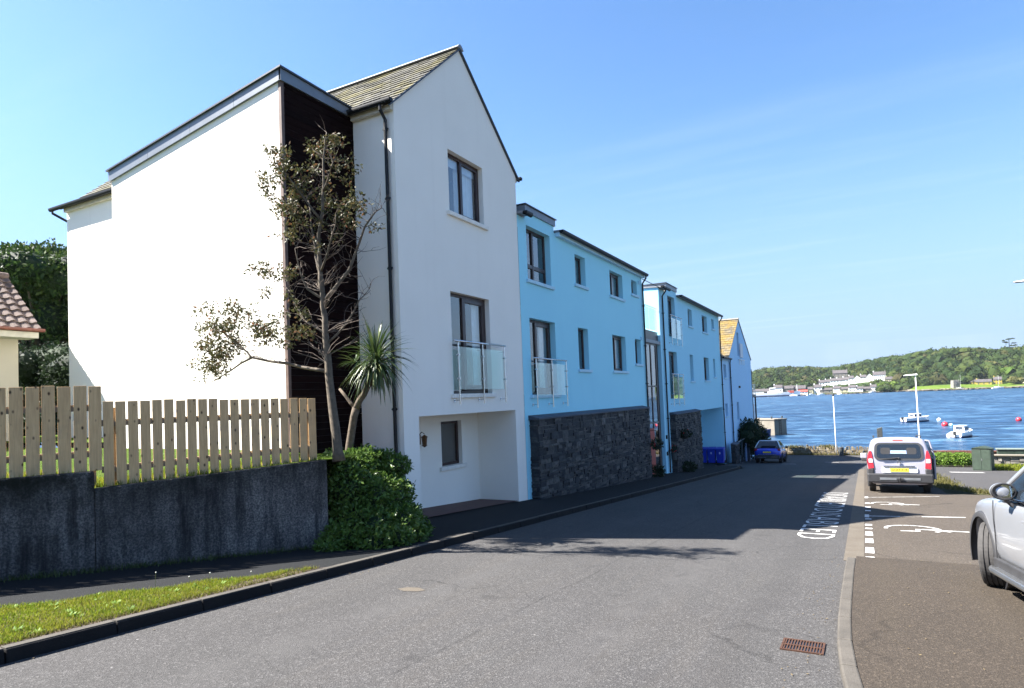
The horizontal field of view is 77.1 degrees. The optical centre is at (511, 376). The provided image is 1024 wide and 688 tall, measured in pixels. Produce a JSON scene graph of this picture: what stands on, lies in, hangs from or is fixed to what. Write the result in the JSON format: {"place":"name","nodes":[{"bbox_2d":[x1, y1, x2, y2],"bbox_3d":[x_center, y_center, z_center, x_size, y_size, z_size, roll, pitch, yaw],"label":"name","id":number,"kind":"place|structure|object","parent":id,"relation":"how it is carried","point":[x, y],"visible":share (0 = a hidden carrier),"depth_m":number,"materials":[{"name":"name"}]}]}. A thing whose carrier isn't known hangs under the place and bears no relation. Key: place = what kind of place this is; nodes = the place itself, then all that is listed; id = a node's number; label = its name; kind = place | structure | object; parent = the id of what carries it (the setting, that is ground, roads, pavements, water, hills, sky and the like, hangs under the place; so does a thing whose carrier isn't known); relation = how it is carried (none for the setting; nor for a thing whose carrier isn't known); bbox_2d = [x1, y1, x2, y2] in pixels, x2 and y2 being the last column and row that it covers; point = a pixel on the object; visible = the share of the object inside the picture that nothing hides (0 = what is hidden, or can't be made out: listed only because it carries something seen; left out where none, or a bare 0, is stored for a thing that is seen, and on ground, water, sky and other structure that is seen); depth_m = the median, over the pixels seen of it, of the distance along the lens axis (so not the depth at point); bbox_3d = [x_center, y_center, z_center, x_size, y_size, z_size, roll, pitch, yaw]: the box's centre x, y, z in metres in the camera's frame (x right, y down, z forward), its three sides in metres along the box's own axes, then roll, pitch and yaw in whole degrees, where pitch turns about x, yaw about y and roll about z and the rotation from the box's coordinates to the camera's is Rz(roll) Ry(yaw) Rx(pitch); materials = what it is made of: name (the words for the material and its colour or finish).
{"place":"outdoors","nodes":[
{"label":"outdoors","id":0,"kind":"place"},
{"bbox_2d":[3,433,367,487],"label":"lawn","id":1,"kind":"structure","parent":0,"point":[99,473],"depth_m":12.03,"materials":[{"name":"green plant"}]},
{"bbox_2d":[0,238,68,446],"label":"leafy tree","id":2,"kind":"object","parent":1,"relation":"on","point":[38,275],"visible":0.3,"depth_m":28.48,"materials":[{"name":"green plant"}]},
{"bbox_2d":[18,340,68,444],"bbox_3d":[-17.316,0.641,24.460,7.029,4.444,3.969,-3,-2,28],"label":"garden shrub","id":3,"kind":"object","parent":1,"relation":"on","point":[44,366],"visible":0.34,"depth_m":23.66,"materials":[{"name":"green plant"}]},
{"bbox_2d":[0,386,101,486],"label":"picket fence","id":4,"kind":"object","parent":1,"relation":"on","point":[33,457],"visible":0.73,"depth_m":8.70,"materials":[{"name":"brown wood"}]},
{"bbox_2d":[101,398,316,486],"bbox_3d":[-4.563,1.235,9.989,3.065,1.812,0.153,-1,-3,-36],"label":"picket fence","id":5,"kind":"object","parent":1,"relation":"on","point":[116,466],"visible":0.86,"depth_m":9.79,"materials":[{"name":"brown wood"}]},
{"bbox_2d":[186,120,390,461],"bbox_3d":[-4.166,-1.413,11.274,4.642,5.804,1.279,-3,-2,21],"label":"young tree","id":6,"kind":"object","parent":1,"relation":"on","point":[337,453],"visible":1,"depth_m":11.02,"materials":[{"name":"green plant"}]},
{"bbox_2d":[0,462,736,607],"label":"pavement","id":7,"kind":"structure","parent":0,"point":[58,588],"depth_m":9.27,"materials":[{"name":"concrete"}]},
{"bbox_2d":[1,544,315,582],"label":"wall foot weeds","id":8,"kind":"object","parent":7,"relation":"on","point":[210,557],"depth_m":8.89,"materials":[{"name":"green plant"}]},
{"bbox_2d":[0,566,324,647],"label":"verge grass","id":9,"kind":"structure","parent":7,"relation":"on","point":[5,609],"depth_m":6.69,"materials":[{"name":"green plant"}]},
{"bbox_2d":[12,576,232,633],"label":"verge weeds","id":10,"kind":"object","parent":9,"relation":"on","point":[68,610],"visible":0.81,"depth_m":6.69,"materials":[{"name":"green plant"}]},
{"bbox_2d":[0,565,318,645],"bbox_3d":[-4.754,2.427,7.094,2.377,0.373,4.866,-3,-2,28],"label":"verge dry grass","id":11,"kind":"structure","parent":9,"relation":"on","point":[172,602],"depth_m":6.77,"materials":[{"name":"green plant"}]},
{"bbox_2d":[652,465,665,476],"bbox_3d":[6.375,4.237,28.637,1.027,0.798,0.873,-3,-2,28],"label":"shrub","id":12,"kind":"object","parent":7,"relation":"on","point":[655,471],"visible":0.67,"depth_m":28.49,"materials":[{"name":"green plant"}]},
{"bbox_2d":[682,460,697,471],"bbox_3d":[8.999,4.660,32.798,1.148,0.837,0.938,-1,-2,-33],"label":"shrub","id":13,"kind":"object","parent":7,"relation":"on","point":[690,464],"visible":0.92,"depth_m":32.69,"materials":[{"name":"green plant"}]},
{"bbox_2d":[702,447,708,462],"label":"wheelie bin","id":14,"kind":"object","parent":7,"relation":"on","point":[705,456],"visible":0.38,"depth_m":42.53,"materials":[{"name":"plastic"}]},
{"bbox_2d":[707,447,716,462],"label":"wheelie bin","id":15,"kind":"object","parent":7,"relation":"on","point":[711,451],"visible":0.88,"depth_m":42.34,"materials":[{"name":"plastic"}]},
{"bbox_2d":[715,447,725,462],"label":"wheelie bin","id":16,"kind":"object","parent":7,"relation":"on","point":[720,453],"visible":1,"depth_m":42.08,"materials":[{"name":"plastic"}]},
{"bbox_2d":[0,455,866,687],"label":"road","id":17,"kind":"structure","parent":0,"point":[716,581],"depth_m":6.76,"materials":[{"name":"grey asphalt"}]},
{"bbox_2d":[398,587,423,590],"bbox_3d":[-1.234,2.613,7.892,0.246,0.016,0.282,-1,-3,-35],"label":"filler patch","id":18,"kind":"object","parent":17,"relation":"on","point":[411,589],"visible":1,"depth_m":7.89,"materials":[{"name":"concrete"}]},
{"bbox_2d":[737,417,770,458],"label":"dark bush","id":19,"kind":"object","parent":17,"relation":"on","point":[752,432],"visible":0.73,"depth_m":49.55,"materials":[{"name":"green plant"}]},
{"bbox_2d":[754,440,787,462],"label":"parked car","id":20,"kind":"object","parent":17,"relation":"on","point":[769,449],"visible":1,"depth_m":45.38,"materials":[{"name":"blue paint"}]},
{"bbox_2d":[780,637,825,655],"bbox_3d":[2.560,2.380,5.653,0.350,0.055,0.340,-3,-2,28],"label":"drain grate","id":21,"kind":"object","parent":17,"relation":"on","point":[808,647],"visible":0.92,"depth_m":5.64,"materials":[{"name":"orange metal"}]},
{"bbox_2d":[797,508,841,538],"bbox_3d":[6.756,3.144,13.981,0.650,0.367,5.400,-3,-2,28],"label":"road lettering","id":22,"kind":"object","parent":17,"relation":"on","point":[817,530],"visible":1,"depth_m":13.31,"materials":[{"name":"paint"}]},
{"bbox_2d":[815,492,847,506],"bbox_3d":[9.429,3.599,18.895,0.730,0.333,4.900,-3,-2,28],"label":"road lettering","id":23,"kind":"object","parent":17,"relation":"on","point":[838,500],"visible":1,"depth_m":18.23,"materials":[{"name":"paint"}]},
{"bbox_2d":[832,393,837,454],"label":"lamp post","id":24,"kind":"object","parent":17,"relation":"on","point":[834,425],"visible":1,"depth_m":56.76,"materials":[{"name":"grey metal"}]},
{"bbox_2d":[844,469,863,559],"bbox_3d":[12.303,3.948,22.723,0.270,2.054,30.212,-3,-2,28],"label":"channel strip","id":25,"kind":"object","parent":17,"relation":"on","point":[854,548],"visible":0.96,"depth_m":13.28,"materials":[{"name":"concrete"}]},
{"bbox_2d":[0,0,1023,371],"label":"sky","id":26,"kind":"structure","parent":0,"point":[842,181],"materials":[{"name":"blue"}]},
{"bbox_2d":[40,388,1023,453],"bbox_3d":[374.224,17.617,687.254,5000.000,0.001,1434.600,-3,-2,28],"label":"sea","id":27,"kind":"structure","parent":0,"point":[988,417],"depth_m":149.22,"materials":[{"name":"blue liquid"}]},
{"bbox_2d":[755,416,786,434],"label":"building","id":28,"kind":"structure","parent":27,"relation":"in","point":[777,426],"depth_m":103.49,"materials":[{"name":"beige concrete"}]},
{"bbox_2d":[756,388,800,396],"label":"ferry","id":29,"kind":"object","parent":27,"relation":"on","point":[773,392],"visible":0.68,"depth_m":684.36,"materials":[{"name":"white metal"}]},
{"bbox_2d":[900,413,928,422],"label":"cabin boat","id":30,"kind":"object","parent":27,"relation":"on","point":[912,417],"visible":0.88,"depth_m":124.37,"materials":[{"name":"white plastic"}]},
{"bbox_2d":[949,425,972,437],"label":"motor boat","id":31,"kind":"object","parent":27,"relation":"on","point":[961,431],"visible":0.91,"depth_m":85.18,"materials":[{"name":"white plastic"}]},
{"bbox_2d":[527,467,988,494],"bbox_3d":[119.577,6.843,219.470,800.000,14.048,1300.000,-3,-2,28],"label":"ground","id":32,"kind":"structure","parent":0,"point":[949,491],"depth_m":21.80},
{"bbox_2d":[0,272,45,446],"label":"bungalow","id":33,"kind":"object","parent":32,"relation":"on","point":[12,332],"visible":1,"depth_m":18.87,"materials":[{"name":"beige paint"}]},
{"bbox_2d":[0,459,327,580],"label":"garden wall","id":34,"kind":"structure","parent":32,"relation":"on","point":[63,522],"depth_m":9.12,"materials":[{"name":"grey concrete"}]},
{"bbox_2d":[48,44,527,519],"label":"gabled house","id":35,"kind":"structure","parent":32,"relation":"on","point":[167,231],"depth_m":14.25,"materials":[{"name":"paint"}]},
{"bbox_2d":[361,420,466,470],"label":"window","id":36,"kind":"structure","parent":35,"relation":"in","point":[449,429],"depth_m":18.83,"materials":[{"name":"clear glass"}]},
{"bbox_2d":[447,153,488,230],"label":"window","id":37,"kind":"structure","parent":35,"relation":"in","point":[462,177],"depth_m":16.73,"materials":[{"name":"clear glass"}]},
{"bbox_2d":[450,293,496,397],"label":"window","id":38,"kind":"structure","parent":35,"relation":"in","point":[467,313],"depth_m":16.86,"materials":[{"name":"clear glass"}]},
{"bbox_2d":[0,466,741,664],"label":"kerb","id":39,"kind":"structure","parent":32,"relation":"on","point":[21,652],"depth_m":7.50,"materials":[{"name":"grey concrete"}]},
{"bbox_2d":[0,465,740,649],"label":"kerb top","id":40,"kind":"structure","parent":39,"relation":"on","point":[141,613],"depth_m":7.40,"materials":[{"name":"concrete"}]},
{"bbox_2d":[312,443,435,551],"bbox_3d":[-2.551,2.140,11.600,2.224,1.855,3.069,-2,-2,-19],"label":"laurel bush","id":41,"kind":"object","parent":32,"relation":"on","point":[371,505],"visible":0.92,"depth_m":10.97,"materials":[{"name":"green plant"}]},
{"bbox_2d":[333,316,419,449],"bbox_3d":[-2.509,0.257,11.963,1.666,2.971,1.589,-3,-2,28],"label":"cabbage palm","id":42,"kind":"object","parent":32,"relation":"on","point":[373,369],"visible":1,"depth_m":11.87,"materials":[{"name":"green plant"}]},
{"bbox_2d":[516,203,651,499],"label":"apartment block","id":43,"kind":"structure","parent":32,"relation":"on","point":[585,384],"depth_m":21.89,"materials":[{"name":"paint"}]},
{"bbox_2d":[517,229,554,289],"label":"window","id":44,"kind":"structure","parent":43,"relation":"in","point":[535,242],"depth_m":20.79,"materials":[{"name":"clear glass"}]},
{"bbox_2d":[521,319,561,397],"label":"window","id":45,"kind":"structure","parent":43,"relation":"in","point":[540,346],"depth_m":20.44,"materials":[{"name":"clear glass"}]},
{"bbox_2d":[574,257,588,290],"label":"window","id":46,"kind":"structure","parent":43,"relation":"in","point":[577,261],"depth_m":23.15,"materials":[{"name":"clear glass"}]},
{"bbox_2d":[578,329,592,372],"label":"window","id":47,"kind":"structure","parent":43,"relation":"in","point":[580,332],"depth_m":23.06,"materials":[{"name":"clear glass"}]},
{"bbox_2d":[609,273,625,301],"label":"window","id":48,"kind":"structure","parent":43,"relation":"in","point":[614,294],"depth_m":26.61,"materials":[{"name":"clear glass"}]},
{"bbox_2d":[612,336,629,373],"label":"window","id":49,"kind":"structure","parent":43,"relation":"in","point":[617,352],"depth_m":26.59,"materials":[{"name":"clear glass"}]},
{"bbox_2d":[635,340,643,366],"bbox_3d":[5.450,-1.059,28.171,0.325,1.210,1.070,-3,-2,28],"label":"window","id":50,"kind":"structure","parent":43,"relation":"in","point":[636,364],"depth_m":28.52,"materials":[{"name":"black glass"}]},
{"bbox_2d":[650,430,663,449],"bbox_3d":[6.277,2.783,28.119,0.686,0.893,0.733,-1,-2,-30],"label":"hanging basket","id":51,"kind":"object","parent":43,"relation":"attached to","point":[656,446],"visible":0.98,"depth_m":27.99,"materials":[{"name":"green plastic"}]},
{"bbox_2d":[642,279,662,473],"bbox_3d":[4.736,0.319,31.174,4.567,9.250,2.700,-3,-2,28],"label":"stair link","id":52,"kind":"object","parent":32,"relation":"on","point":[652,342],"visible":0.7,"depth_m":30.80,"materials":[{"name":"glass"}]},
{"bbox_2d":[650,428,655,473],"bbox_3d":[6.423,3.433,29.413,0.023,2.127,0.900,-3,-2,28],"label":"door","id":53,"kind":"structure","parent":52,"relation":"in","point":[652,433],"depth_m":29.51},
{"bbox_2d":[646,342,660,468],"bbox_3d":[6.501,1.488,29.858,0.060,6.117,2.045,-3,-2,28],"label":"window","id":54,"kind":"structure","parent":52,"relation":"in","point":[649,344],"depth_m":30.59,"materials":[{"name":"grey glass"}]},
{"bbox_2d":[643,282,726,473],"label":"apartment block","id":55,"kind":"structure","parent":32,"relation":"on","point":[689,353],"depth_m":35.21,"materials":[{"name":"paint"}]},
{"bbox_2d":[667,297,672,336],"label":"window","id":56,"kind":"structure","parent":55,"relation":"in","point":[668,299],"depth_m":34.16,"materials":[{"name":"black glass"}]},
{"bbox_2d":[669,352,674,398],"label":"window","id":57,"kind":"structure","parent":55,"relation":"in","point":[671,362],"depth_m":34.04,"materials":[{"name":"black glass"}]},
{"bbox_2d":[671,444,677,459],"bbox_3d":[8.012,3.696,31.731,0.371,0.790,0.514,-3,-2,28],"label":"window box","id":58,"kind":"object","parent":55,"relation":"attached to","point":[673,455],"visible":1,"depth_m":31.65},
{"bbox_2d":[680,422,692,438],"bbox_3d":[8.785,2.743,32.755,0.716,0.872,0.774,0,-3,-42],"label":"hanging basket","id":59,"kind":"object","parent":55,"relation":"attached to","point":[684,434],"visible":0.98,"depth_m":32.62,"materials":[{"name":"green plastic"}]},
{"bbox_2d":[704,358,710,381],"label":"window","id":60,"kind":"structure","parent":55,"relation":"in","point":[705,380],"depth_m":40.98,"materials":[{"name":"black glass"}]},
{"bbox_2d":[731,442,739,463],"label":"boundary wall","id":61,"kind":"structure","parent":32,"relation":"on","point":[735,452],"depth_m":44.42,"materials":[{"name":"stone"}]},
{"bbox_2d":[719,318,756,463],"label":"gabled house","id":62,"kind":"structure","parent":32,"relation":"on","point":[738,391],"depth_m":50.22,"materials":[{"name":"blue paint"}]},
{"bbox_2d":[736,438,746,461],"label":"glass gate","id":63,"kind":"structure","parent":32,"relation":"on","point":[743,450],"depth_m":47.83,"materials":[{"name":"glass"}]},
{"bbox_2d":[743,444,750,460],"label":"gate pier","id":64,"kind":"structure","parent":32,"relation":"on","point":[748,455],"depth_m":49.33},
{"bbox_2d":[784,446,867,454],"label":"rubble wall","id":65,"kind":"structure","parent":32,"relation":"on","point":[798,450],"depth_m":57.53,"materials":[{"name":"grey stone"}]},
{"bbox_2d":[785,443,866,454],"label":"sea wall weeds","id":66,"kind":"object","parent":65,"relation":"on","point":[823,445],"visible":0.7,"depth_m":57.70,"materials":[{"name":"green plant"}]},
{"bbox_2d":[837,557,863,687],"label":"kerb","id":67,"kind":"structure","parent":32,"relation":"on","point":[850,675],"depth_m":5.79,"materials":[{"name":"concrete"}]},
{"bbox_2d":[877,427,882,437],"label":"timber post","id":68,"kind":"object","parent":32,"relation":"on","point":[879,432],"visible":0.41,"depth_m":55.69,"materials":[{"name":"grey wood"}]},
{"bbox_2d":[904,374,919,437],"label":"lamp post","id":69,"kind":"object","parent":32,"relation":"on","point":[916,402],"visible":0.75,"depth_m":44.04,"materials":[{"name":"grey metal"}]},
{"bbox_2d":[934,452,971,466],"bbox_3d":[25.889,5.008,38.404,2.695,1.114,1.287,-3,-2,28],"label":"clipped hedge","id":70,"kind":"object","parent":32,"relation":"on","point":[939,456],"visible":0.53,"depth_m":38.11,"materials":[{"name":"green plant"}]},
{"bbox_2d":[933,450,996,453],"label":"rubble wall","id":71,"kind":"structure","parent":32,"relation":"on","point":[956,451],"depth_m":51.35,"materials":[{"name":"grey stone"}]},
{"bbox_2d":[971,445,994,470],"bbox_3d":[24.790,4.338,33.811,0.580,1.400,0.920,-1,-3,-37],"label":"utility cabinet","id":72,"kind":"object","parent":32,"relation":"on","point":[982,458],"visible":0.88,"depth_m":33.61,"materials":[{"name":"green metal"}]},
{"bbox_2d":[993,376,1001,383],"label":"house","id":73,"kind":"structure","parent":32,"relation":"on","point":[996,380],"depth_m":650.76,"materials":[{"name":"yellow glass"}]},
{"bbox_2d":[994,454,1023,464],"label":"rubble wall","id":74,"kind":"structure","parent":32,"relation":"on","point":[1008,458],"depth_m":36.43,"materials":[{"name":"stone"}]},
{"bbox_2d":[995,448,1023,453],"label":"guardrail","id":75,"kind":"object","parent":32,"relation":"on","point":[1010,450],"visible":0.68,"depth_m":38.20,"materials":[{"name":"grey metal"}]},
{"bbox_2d":[800,386,1023,395],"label":"foreshore","id":76,"kind":"structure","parent":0,"point":[924,390],"depth_m":649.13,"materials":[{"name":"grey stone"}]},
{"bbox_2d":[812,375,1022,393],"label":"hill","id":77,"kind":"structure","parent":0,"point":[860,384],"depth_m":684.88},
{"bbox_2d":[754,389,763,393],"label":"house","id":78,"kind":"structure","parent":77,"relation":"on","point":[758,391],"depth_m":720.27,"materials":[{"name":"white paint"}]},
{"bbox_2d":[773,384,782,391],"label":"house","id":79,"kind":"structure","parent":77,"relation":"on","point":[779,388],"depth_m":706.20,"materials":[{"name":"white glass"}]},
{"bbox_2d":[783,385,793,391],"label":"house","id":80,"kind":"structure","parent":77,"relation":"on","point":[788,388],"depth_m":703.76,"materials":[{"name":"stone"}]},
{"bbox_2d":[794,385,805,390],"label":"house","id":81,"kind":"structure","parent":77,"relation":"on","point":[799,387],"depth_m":701.56,"materials":[{"name":"stone"}]},
{"bbox_2d":[813,383,821,392],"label":"house","id":82,"kind":"structure","parent":77,"relation":"on","point":[817,388],"depth_m":696.43,"materials":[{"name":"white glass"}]},
{"bbox_2d":[820,388,832,392],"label":"house","id":83,"kind":"structure","parent":77,"relation":"on","point":[826,390],"depth_m":692.36,"materials":[{"name":"stone"}]},
{"bbox_2d":[833,385,839,392],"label":"house","id":84,"kind":"structure","parent":77,"relation":"on","point":[836,389],"depth_m":687.45,"materials":[{"name":"white paint"}]},
{"bbox_2d":[832,369,847,377],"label":"house","id":85,"kind":"structure","parent":77,"relation":"on","point":[839,373],"depth_m":829.42,"materials":[{"name":"stone"}]},
{"bbox_2d":[842,376,848,384],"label":"house","id":86,"kind":"structure","parent":77,"relation":"on","point":[845,380],"depth_m":770.90,"materials":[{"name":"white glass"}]},
{"bbox_2d":[848,384,855,391],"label":"house","id":87,"kind":"structure","parent":77,"relation":"on","point":[852,388],"depth_m":679.56,"materials":[{"name":"white paint"}]},
{"bbox_2d":[860,374,866,382],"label":"house","id":88,"kind":"structure","parent":77,"relation":"on","point":[863,378],"depth_m":762.08,"materials":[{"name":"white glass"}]},
{"bbox_2d":[873,370,885,380],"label":"house","id":89,"kind":"structure","parent":77,"relation":"on","point":[881,375],"depth_m":749.24,"materials":[{"name":"paint"}]},
{"bbox_2d":[752,344,1023,391],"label":"wood","id":90,"kind":"object","parent":77,"relation":"on","point":[942,365],"visible":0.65,"depth_m":739.08,"materials":[{"name":"green plant"}]},
{"bbox_2d":[976,378,991,384],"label":"house","id":91,"kind":"structure","parent":77,"relation":"on","point":[983,381],"depth_m":655.33,"materials":[{"name":"yellow glass"}]},
{"bbox_2d":[996,366,1015,374],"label":"spreading tree","id":92,"kind":"object","parent":77,"relation":"on","point":[1008,370],"visible":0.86,"depth_m":657.71,"materials":[{"name":"green plant"}]},
{"bbox_2d":[864,469,992,564],"bbox_3d":[16.576,3.736,20.784,9.100,2.077,30.550,-3,-2,28],"label":"parking bay","id":93,"kind":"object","parent":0,"point":[944,510],"visible":0.47,"depth_m":13.64,"materials":[{"name":"grey asphalt"}]},
{"bbox_2d":[865,547,873,552],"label":"painted square","id":94,"kind":"structure","parent":93,"relation":"on","point":[869,549],"depth_m":10.35,"materials":[{"name":"paint"}]},
{"bbox_2d":[860,435,936,491],"bbox_3d":[13.473,2.979,22.487,2.249,1.868,4.566,-3,-6,28],"label":"parked van","id":95,"kind":"object","parent":93,"relation":"on","point":[901,460],"visible":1,"depth_m":20.73,"materials":[{"name":"paint"}]},
{"bbox_2d":[884,525,962,531],"bbox_3d":[8.156,3.007,12.692,1.417,0.068,1.005,-3,-2,28],"label":"wheelchair symbol","id":96,"kind":"object","parent":93,"relation":"on","point":[938,530],"visible":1,"depth_m":12.62,"materials":[{"name":"paint"}]},
{"bbox_2d":[933,473,990,561],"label":"dry grass","id":97,"kind":"structure","parent":93,"relation":"on","point":[945,482],"depth_m":22.72,"materials":[{"name":"plant"}]},
{"bbox_2d":[852,556,1023,687],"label":"forecourt","id":98,"kind":"structure","parent":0,"point":[971,625],"depth_m":6.03,"materials":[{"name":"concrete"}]},
{"bbox_2d":[970,466,1023,591],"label":"parked car","id":99,"kind":"object","parent":98,"relation":"on","point":[997,537],"visible":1,"depth_m":7.07,"materials":[{"name":"silver metal"}]},
{"bbox_2d":[909,383,1023,389],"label":"lawn","id":100,"kind":"structure","parent":0,"point":[963,386],"depth_m":652.09,"materials":[{"name":"green plant"}]},
{"bbox_2d":[950,380,959,387],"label":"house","id":101,"kind":"structure","parent":100,"relation":"on","point":[955,384],"depth_m":644.44,"materials":[{"name":"white paint"}]},
{"bbox_2d":[1006,376,1023,383],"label":"olive tree","id":102,"kind":"object","parent":100,"relation":"on","point":[1013,379],"visible":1,"depth_m":635.08,"materials":[{"name":"green plant"}]},
{"bbox_2d":[936,467,1017,490],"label":"side path","id":103,"kind":"structure","parent":0,"point":[986,480],"depth_m":28.83,"materials":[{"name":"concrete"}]},
{"bbox_2d":[995,463,1023,470],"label":"wild verge","id":104,"kind":"structure","parent":103,"relation":"on","point":[1009,467],"depth_m":33.58,"materials":[{"name":"green plant"}]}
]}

